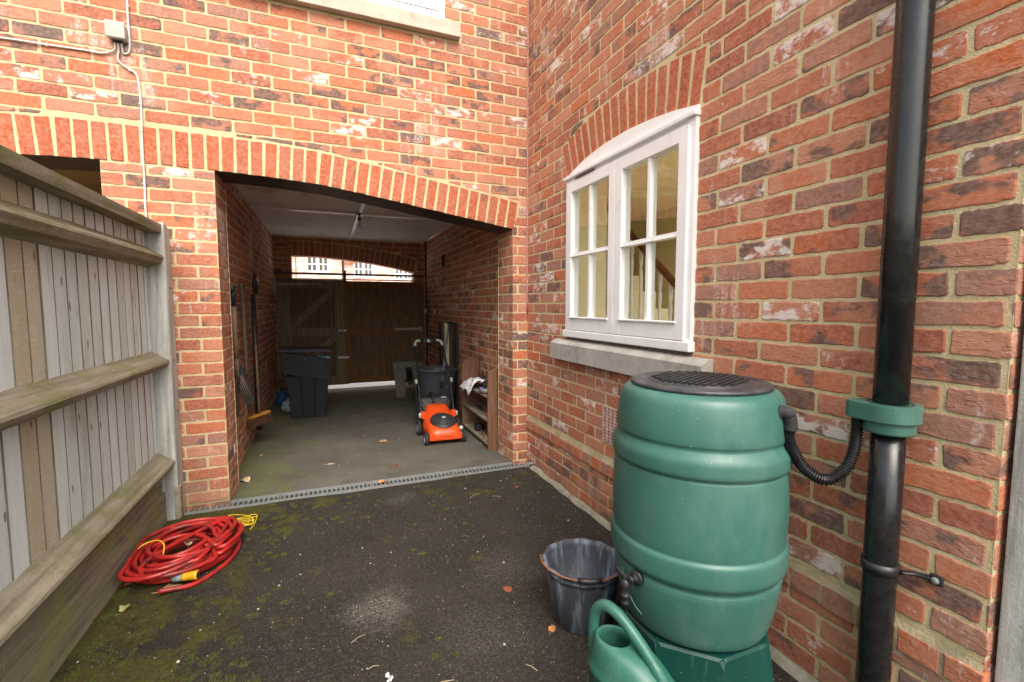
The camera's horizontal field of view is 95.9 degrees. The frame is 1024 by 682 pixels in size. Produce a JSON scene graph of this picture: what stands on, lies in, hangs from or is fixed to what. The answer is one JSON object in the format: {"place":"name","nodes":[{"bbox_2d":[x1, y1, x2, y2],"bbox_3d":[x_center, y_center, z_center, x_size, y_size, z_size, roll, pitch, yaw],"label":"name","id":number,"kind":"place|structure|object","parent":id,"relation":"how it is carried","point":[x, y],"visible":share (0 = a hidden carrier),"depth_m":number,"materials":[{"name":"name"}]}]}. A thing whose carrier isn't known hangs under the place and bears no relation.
{"place":"outdoors","nodes":[
{"label":"outdoors","id":0,"kind":"place"},
{"bbox_2d":[292,238,430,281],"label":"house across road","id":1,"kind":"structure","parent":0,"point":[311,265],"depth_m":18.00,"materials":[{"name":"brick"}]},
{"bbox_2d":[306,257,331,272],"bbox_3d":[-7.405,-2.943,17.699,0.900,0.630,0.065,-2,5,-22],"label":"window","id":2,"kind":"structure","parent":1,"relation":"in","point":[320,265],"depth_m":17.67,"materials":[{"name":"white paint"}]},
{"bbox_2d":[353,262,375,277],"bbox_3d":[-5.857,-2.842,18.335,0.840,0.670,0.065,-2,5,-22],"label":"window","id":3,"kind":"structure","parent":1,"relation":"in","point":[358,268],"depth_m":18.30,"materials":[{"name":"white paint"}]},
{"bbox_2d":[394,269,410,279],"bbox_3d":[-4.420,-2.827,18.918,0.800,0.650,0.065,-2,5,-22],"label":"window","id":4,"kind":"structure","parent":1,"relation":"in","point":[396,272],"depth_m":18.86,"materials":[{"name":"white paint"}]},
{"bbox_2d":[328,381,406,388],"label":"road","id":5,"kind":"structure","parent":0,"point":[366,384],"depth_m":7.61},
{"bbox_2d":[232,384,509,499],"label":"passage floor","id":6,"kind":"structure","parent":0,"point":[346,424],"depth_m":4.16,"materials":[{"name":"concrete"}]},
{"bbox_2d":[239,476,251,482],"bbox_3d":[-1.939,1.009,3.369,0.118,0.035,0.054,1,5,13],"label":"leaf","id":7,"kind":"object","parent":6,"relation":"on","point":[245,479],"visible":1,"depth_m":3.38,"materials":[{"name":"beige plant"}]},
{"bbox_2d":[276,388,287,406],"bbox_3d":[-2.949,0.721,5.929,0.156,0.220,0.169,-2,5,-22],"label":"plastic bag","id":8,"kind":"object","parent":6,"relation":"on","point":[282,396],"visible":0.79,"depth_m":5.88,"materials":[{"name":"blue plastic"}]},
{"bbox_2d":[281,397,290,411],"bbox_3d":[-2.740,0.773,5.641,0.145,0.160,0.126,-2,5,-22],"label":"plastic bag","id":9,"kind":"object","parent":6,"relation":"on","point":[285,406],"visible":0.83,"depth_m":5.59,"materials":[{"name":"grey plastic"}]},
{"bbox_2d":[277,346,331,418],"bbox_3d":[-2.404,0.469,5.420,0.560,0.796,0.560,-2,5,-22],"label":"storage bin","id":10,"kind":"object","parent":6,"relation":"on","point":[308,379],"visible":1,"depth_m":5.24,"materials":[{"name":"black plastic"}]},
{"bbox_2d":[304,354,329,360],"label":"rubbish bags","id":11,"kind":"object","parent":10,"relation":"in","point":[323,356],"visible":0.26,"depth_m":5.38,"materials":[{"name":"black plastic"}]},
{"bbox_2d":[392,361,434,399],"bbox_3d":[-1.293,0.550,6.312,0.599,0.501,0.545,-2,5,-22],"label":"stool","id":12,"kind":"object","parent":6,"relation":"on","point":[400,376],"visible":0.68,"depth_m":6.44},
{"bbox_2d":[418,365,457,408],"bbox_3d":[-0.911,0.590,5.628,0.504,0.535,0.516,-2,5,-22],"label":"dustbin","id":13,"kind":"object","parent":6,"relation":"on","point":[430,377],"visible":0.66,"depth_m":5.44,"materials":[{"name":"grey plastic"}]},
{"bbox_2d":[439,321,451,387],"bbox_3d":[-0.808,0.149,5.585,0.056,0.755,0.538,0,4,5],"label":"rake","id":14,"kind":"object","parent":13,"relation":"in","point":[441,382],"visible":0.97,"depth_m":5.61,"materials":[{"name":"grey metal"}]},
{"bbox_2d":[413,338,465,445],"bbox_3d":[-0.778,0.465,4.709,0.435,0.925,1.039,-2,5,-22],"label":"lawn mower","id":15,"kind":"object","parent":6,"relation":"on","point":[435,413],"visible":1,"depth_m":4.59,"materials":[{"name":"orange plastic"},{"name":"black plastic"},{"name":"black rubber"}]},
{"bbox_2d":[439,321,443,364],"bbox_3d":[-0.924,0.281,6.070,0.030,1.076,0.140,-2,5,-22],"label":"leaning board","id":16,"kind":"object","parent":6,"relation":"on","point":[441,337],"visible":0.54,"depth_m":6.00,"materials":[{"name":"brown paint"}]},
{"bbox_2d":[444,323,448,364],"bbox_3d":[-0.844,0.297,5.979,0.050,1.056,0.070,-2,5,-22],"label":"leaning board","id":17,"kind":"object","parent":6,"relation":"on","point":[445,335],"visible":0.28,"depth_m":5.93,"materials":[{"name":"beige paint"}]},
{"bbox_2d":[449,322,458,409],"bbox_3d":[-0.736,0.300,5.818,0.024,1.076,0.390,-2,5,-22],"label":"leaning board","id":18,"kind":"object","parent":6,"relation":"on","point":[453,345],"visible":0.66,"depth_m":5.70,"materials":[{"name":"brown paint"}]},
{"bbox_2d":[461,358,498,450],"bbox_3d":[-0.282,0.576,4.482,0.188,0.731,0.840,-2,5,-22],"label":"shelf unit","id":19,"kind":"object","parent":6,"relation":"on","point":[472,414],"visible":0.72,"depth_m":4.52,"materials":[{"name":"brown wood"}]},
{"bbox_2d":[459,377,486,395],"bbox_3d":[-0.380,0.427,4.582,0.205,0.160,0.363,-2,5,-22],"label":"cloth","id":20,"kind":"object","parent":19,"relation":"on","point":[468,384],"visible":0.94,"depth_m":4.51,"materials":[{"name":"white fabric"}]},
{"bbox_2d":[474,423,486,441],"bbox_3d":[-0.285,0.865,4.388,0.093,0.063,0.471,-1,4,-12],"label":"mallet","id":21,"kind":"object","parent":19,"relation":"on","point":[478,426],"visible":0.95,"depth_m":4.53,"materials":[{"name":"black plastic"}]},
{"bbox_2d":[480,371,486,393],"bbox_3d":[-0.224,0.390,4.392,0.149,0.151,0.426,0,4,-1],"label":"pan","id":22,"kind":"object","parent":19,"relation":"on","point":[484,390],"visible":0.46,"depth_m":4.23,"materials":[{"name":"metal"}]},
{"bbox_2d":[405,367,412,380],"bbox_3d":[-1.397,0.457,6.400,0.162,0.170,0.162,-2,5,-22],"label":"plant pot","id":23,"kind":"object","parent":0,"point":[409,373],"visible":0.6,"depth_m":6.34,"materials":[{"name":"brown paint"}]},
{"bbox_2d":[49,467,797,681],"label":"yard","id":24,"kind":"structure","parent":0,"point":[400,657],"depth_m":2.02,"materials":[{"name":"grey asphalt"}]},
{"bbox_2d":[0,145,184,681],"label":"wooden fence","id":25,"kind":"object","parent":24,"relation":"on","point":[91,484],"visible":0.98,"depth_m":1.81,"materials":[{"name":"grey weathered timber"}]},
{"bbox_2d":[115,604,130,615],"bbox_3d":[-1.632,1.122,1.943,0.037,0.028,0.065,-2,5,-22],"label":"leaf","id":26,"kind":"object","parent":24,"relation":"on","point":[122,608],"visible":1,"depth_m":1.95,"materials":[{"name":"yellow plant"}]},
{"bbox_2d":[118,582,132,585],"bbox_3d":[-1.777,1.118,2.120,0.058,0.009,0.029,-2,5,-22],"label":"leaf","id":27,"kind":"object","parent":24,"relation":"on","point":[127,583],"visible":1,"depth_m":2.13,"materials":[{"name":"brown plant"}]},
{"bbox_2d":[151,583,181,593],"bbox_3d":[-1.558,1.115,2.091,0.101,0.019,0.076,-1,4,-7],"label":"leaf","id":28,"kind":"object","parent":24,"relation":"on","point":[172,585],"visible":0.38,"depth_m":2.12,"materials":[{"name":"brown plant"}]},
{"bbox_2d":[117,516,243,593],"bbox_3d":[-1.638,1.043,2.346,0.456,0.133,0.662,-2,5,-22],"label":"hose coil","id":29,"kind":"object","parent":24,"relation":"on","point":[150,562],"visible":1,"depth_m":2.26,"materials":[{"name":"red plastic"}]},
{"bbox_2d":[228,514,257,529],"bbox_3d":[-1.631,1.059,2.700,0.246,0.041,0.151,-1,4,-12],"label":"yellow string","id":30,"kind":"object","parent":24,"relation":"on","point":[252,519],"visible":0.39,"depth_m":2.74,"materials":[{"name":"yellow plastic"}]},
{"bbox_2d":[64,472,605,681],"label":"moss","id":31,"kind":"object","parent":24,"relation":"on","point":[155,669],"visible":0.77,"depth_m":1.86,"materials":[{"name":"green plant"}]},
{"bbox_2d":[76,409,605,681],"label":"grit","id":32,"kind":"object","parent":24,"relation":"on","point":[178,661],"visible":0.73,"depth_m":2.04,"materials":[{"name":"grey gravel"}]},
{"bbox_2d":[385,672,393,681],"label":"litter","id":33,"kind":"object","parent":24,"relation":"on","point":[387,675],"visible":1,"depth_m":1.59,"materials":[{"name":"white paper"}]},
{"bbox_2d":[503,586,513,592],"bbox_3d":[-0.015,1.122,2.084,0.037,0.007,0.068,-2,5,-22],"label":"leaf","id":34,"kind":"object","parent":24,"relation":"on","point":[507,588],"visible":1,"depth_m":2.09,"materials":[{"name":"plant"}]},
{"bbox_2d":[527,461,533,468],"bbox_3d":[0.144,0.981,3.658,0.056,0.056,0.025,0,4,-1],"label":"drain end stub","id":35,"kind":"object","parent":24,"relation":"on","point":[529,464],"visible":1,"depth_m":3.65,"materials":[{"name":"grey plastic"}]},
{"bbox_2d":[548,624,554,633],"bbox_3d":[0.158,1.140,1.828,0.029,0.010,0.059,0,4,3],"label":"leaf","id":36,"kind":"object","parent":24,"relation":"on","point":[551,628],"visible":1,"depth_m":1.83,"materials":[{"name":"orange plant"}]},
{"bbox_2d":[540,538,618,635],"bbox_3d":[0.293,1.011,1.907,0.348,0.266,0.354,-2,5,-22],"label":"bucket","id":37,"kind":"object","parent":24,"relation":"on","point":[582,574],"visible":0.83,"depth_m":1.85,"materials":[{"name":"plastic"}]},
{"bbox_2d":[588,599,674,681],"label":"watering can","id":38,"kind":"object","parent":24,"relation":"on","point":[623,653],"visible":1,"depth_m":1.28,"materials":[{"name":"green plastic"}]},
{"bbox_2d":[525,464,818,681],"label":"cement edging","id":39,"kind":"object","parent":24,"relation":"on","point":[794,671],"visible":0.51,"depth_m":2.66,"materials":[{"name":"grey concrete"}]},
{"bbox_2d":[618,605,773,681],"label":"butt stand","id":40,"kind":"object","parent":24,"relation":"on","point":[681,663],"visible":0.31,"depth_m":1.40,"materials":[{"name":"green plastic"}]},
{"bbox_2d":[611,371,792,651],"bbox_3d":[0.624,0.520,1.572,0.558,0.805,0.558,1,5,17],"label":"water butt","id":41,"kind":"object","parent":40,"relation":"on","point":[703,465],"visible":0.99,"depth_m":1.34,"materials":[{"name":"green plastic"}]},
{"bbox_2d":[778,405,863,485],"bbox_3d":[0.889,0.304,1.341,0.236,0.231,0.050,1,4,11],"label":"overflow hose","id":42,"kind":"object","parent":41,"relation":"attached to","point":[787,415],"visible":0.96,"depth_m":1.33,"materials":[{"name":"black plastic"}]},
{"bbox_2d":[994,340,1023,681],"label":"timber gatepost","id":43,"kind":"object","parent":24,"relation":"on","point":[1010,659],"depth_m":1.11,"materials":[{"name":"grey wood"}]},
{"bbox_2d":[475,404,486,414],"bbox_3d":[-0.257,0.655,4.417,0.100,0.038,0.351,-2,5,-22],"label":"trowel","id":44,"kind":"object","parent":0,"point":[480,407],"visible":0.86,"depth_m":4.45,"materials":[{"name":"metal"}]},
{"label":"yard ground","id":45,"kind":"structure","parent":0,"visible":0},
{"bbox_2d":[184,462,524,514],"bbox_3d":[-1.006,1.067,3.323,2.390,0.077,0.140,-2,5,-22],"label":"channel drain","id":46,"kind":"object","parent":45,"relation":"on","point":[308,493],"visible":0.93,"depth_m":3.28,"materials":[{"name":"grey metal"}]},
{"bbox_2d":[0,0,1023,681],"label":"brick house","id":47,"kind":"structure","parent":45,"relation":"on","point":[724,160],"depth_m":2.53,"materials":[{"name":"red brick"}]},
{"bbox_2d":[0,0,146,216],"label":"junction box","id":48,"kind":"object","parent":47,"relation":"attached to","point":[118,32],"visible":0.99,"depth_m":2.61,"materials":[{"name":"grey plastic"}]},
{"bbox_2d":[230,286,239,417],"bbox_3d":[-2.060,0.082,3.453,0.046,0.981,0.190,-2,5,-22],"label":"spade","id":49,"kind":"object","parent":47,"relation":"hanging from","point":[235,340],"visible":0.89,"depth_m":3.42,"materials":[{"name":"brown wood"}]},
{"bbox_2d":[234,364,253,404],"bbox_3d":[-2.043,0.328,3.519,0.132,0.329,0.028,-2,5,-22],"label":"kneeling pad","id":50,"kind":"object","parent":47,"relation":"attached to","point":[245,389],"visible":0.78,"depth_m":3.52,"materials":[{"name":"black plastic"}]},
{"bbox_2d":[239,283,250,413],"bbox_3d":[-2.214,0.067,3.835,0.034,1.073,0.195,-2,5,-22],"label":"garden fork","id":51,"kind":"object","parent":47,"relation":"hanging from","point":[243,317],"visible":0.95,"depth_m":3.81,"materials":[{"name":"brown wood"}]},
{"bbox_2d":[246,311,254,355],"bbox_3d":[-2.319,-0.057,4.098,0.027,0.412,0.263,-2,5,-22],"label":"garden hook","id":52,"kind":"object","parent":47,"relation":"hanging from","point":[248,336],"visible":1,"depth_m":4.01,"materials":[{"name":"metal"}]},
{"bbox_2d":[252,273,258,293],"bbox_3d":[-2.427,-0.542,4.370,0.052,0.205,0.148,-2,5,-22],"label":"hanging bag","id":53,"kind":"object","parent":47,"relation":"hanging from","point":[255,285],"visible":0.98,"depth_m":4.33,"materials":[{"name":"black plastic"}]},
{"bbox_2d":[251,294,262,429],"bbox_3d":[-2.367,0.200,4.278,0.055,1.261,0.077,-2,5,-22],"label":"black pole","id":54,"kind":"object","parent":47,"relation":"attached to","point":[254,328],"visible":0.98,"depth_m":4.24,"materials":[{"name":"plastic"}]},
{"bbox_2d":[246,344,273,429],"bbox_3d":[-2.338,0.203,4.165,0.199,1.135,0.329,1,4,10],"label":"broom","id":55,"kind":"object","parent":47,"relation":"hanging from","point":[259,418],"visible":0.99,"depth_m":4.20,"materials":[{"name":"brown wood"}]},
{"bbox_2d":[273,279,348,387],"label":"wooden gate","id":56,"kind":"structure","parent":47,"relation":"attached to","point":[310,312],"depth_m":6.82,"materials":[{"name":"wood"}]},
{"bbox_2d":[274,270,424,281],"bbox_3d":[-2.379,-0.977,6.933,2.140,0.160,0.095,-2,5,-22],"label":"gate bar","id":57,"kind":"object","parent":47,"relation":"attached to","point":[344,274],"visible":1,"depth_m":6.88,"materials":[{"name":"brown paint"}]},
{"bbox_2d":[356,213,361,227],"bbox_3d":[-1.647,-1.298,4.985,0.060,0.160,0.060,-2,5,-22],"label":"ceiling lamp","id":58,"kind":"object","parent":47,"relation":"hanging from","point":[359,217],"visible":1,"depth_m":4.97,"materials":[{"name":"black glass"}]},
{"bbox_2d":[344,281,424,383],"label":"wooden gate","id":59,"kind":"structure","parent":47,"relation":"attached to","point":[385,325],"depth_m":7.20,"materials":[{"name":"wood"}]},
{"bbox_2d":[365,0,444,18],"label":"window","id":60,"kind":"structure","parent":47,"relation":"in","point":[435,8],"depth_m":3.20,"materials":[{"name":"white paint"}]},
{"bbox_2d":[424,241,427,364],"bbox_3d":[-1.359,-0.583,7.266,0.050,1.962,0.080,-2,5,-22],"label":"conduit","id":61,"kind":"object","parent":47,"relation":"attached to","point":[425,310],"visible":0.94,"depth_m":7.27,"materials":[{"name":"black plastic"}]},
{"bbox_2d":[441,255,443,266],"bbox_3d":[-0.936,-1.078,6.221,0.029,0.150,0.080,-2,5,-22],"label":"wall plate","id":62,"kind":"object","parent":47,"relation":"attached to","point":[442,260],"depth_m":6.19,"materials":[{"name":"black plastic"}]},
{"bbox_2d":[562,104,700,351],"bbox_3d":[0.594,-0.551,2.533,0.100,1.121,1.164,-2,5,-22],"label":"window","id":63,"kind":"structure","parent":47,"relation":"in","point":[648,141],"depth_m":2.38,"materials":[{"name":"white paint"}]},
{"bbox_2d":[605,203,674,320],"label":"staircase","id":64,"kind":"structure","parent":47,"relation":"in","point":[636,301],"depth_m":4.03,"materials":[{"name":"brown wood"}]},
{"bbox_2d":[855,0,943,681],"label":"downpipe","id":65,"kind":"object","parent":47,"relation":"attached to","point":[911,73],"visible":0.94,"depth_m":1.24,"materials":[{"name":"black plastic"}]},
{"bbox_2d":[845,398,923,437],"bbox_3d":[1.043,0.211,1.290,0.140,0.084,0.158,-2,5,-22],"label":"rain diverter","id":66,"kind":"object","parent":65,"relation":"attached to","point":[893,421],"visible":0.93,"depth_m":1.24,"materials":[{"name":"green plastic"}]}
]}

